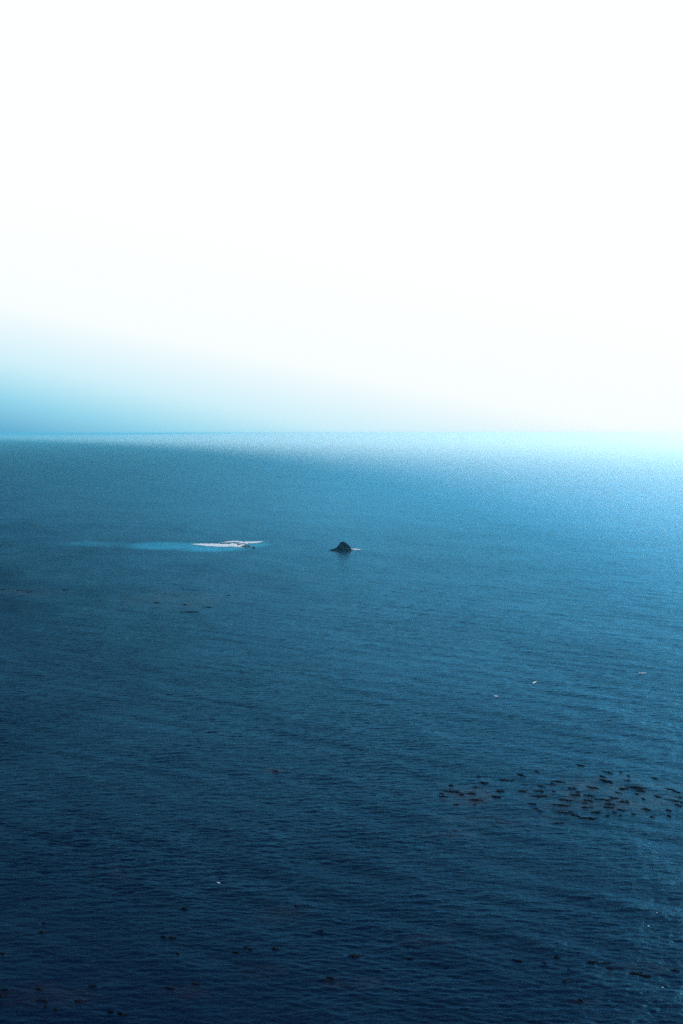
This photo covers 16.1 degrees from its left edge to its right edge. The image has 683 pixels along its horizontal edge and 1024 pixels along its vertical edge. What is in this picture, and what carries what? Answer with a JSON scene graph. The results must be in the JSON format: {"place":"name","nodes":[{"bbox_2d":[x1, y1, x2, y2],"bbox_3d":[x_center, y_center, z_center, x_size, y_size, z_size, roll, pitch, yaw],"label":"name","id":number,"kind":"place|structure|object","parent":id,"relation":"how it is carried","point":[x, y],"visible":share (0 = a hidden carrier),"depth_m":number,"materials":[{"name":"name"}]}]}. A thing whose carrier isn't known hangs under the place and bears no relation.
{"place":"outdoors","nodes":[
{"label":"outdoors","id":0,"kind":"place"},
{"bbox_2d":[0,434,682,1023],"bbox_3d":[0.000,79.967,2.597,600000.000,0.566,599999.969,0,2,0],"label":"sea","id":1,"kind":"structure","parent":0,"point":[372,694],"depth_m":655.12,"materials":[{"name":"liquid"}]},
{"bbox_2d":[195,543,243,546],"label":"surf","id":2,"kind":"structure","parent":1,"relation":"on","point":[223,545],"depth_m":1716.51,"materials":[{"name":"white liquid"}]},
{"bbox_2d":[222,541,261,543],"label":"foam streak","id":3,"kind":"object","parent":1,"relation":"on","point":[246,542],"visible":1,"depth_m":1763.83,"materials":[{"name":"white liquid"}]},
{"bbox_2d":[329,542,350,550],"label":"sea stack","id":4,"kind":"object","parent":1,"relation":"in","point":[342,546],"visible":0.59,"depth_m":1644.45,"materials":[{"name":"grey stone"}]},
{"bbox_2d":[624,785,647,789],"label":"kelp clump","id":5,"kind":"object","parent":1,"relation":"on","point":[638,787],"visible":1,"depth_m":544.77,"materials":[{"name":"brown plant"}]},
{"bbox_2d":[0,0,682,433],"label":"sky","id":6,"kind":"structure","parent":0,"point":[217,216],"materials":[{"name":"white"}]}
]}

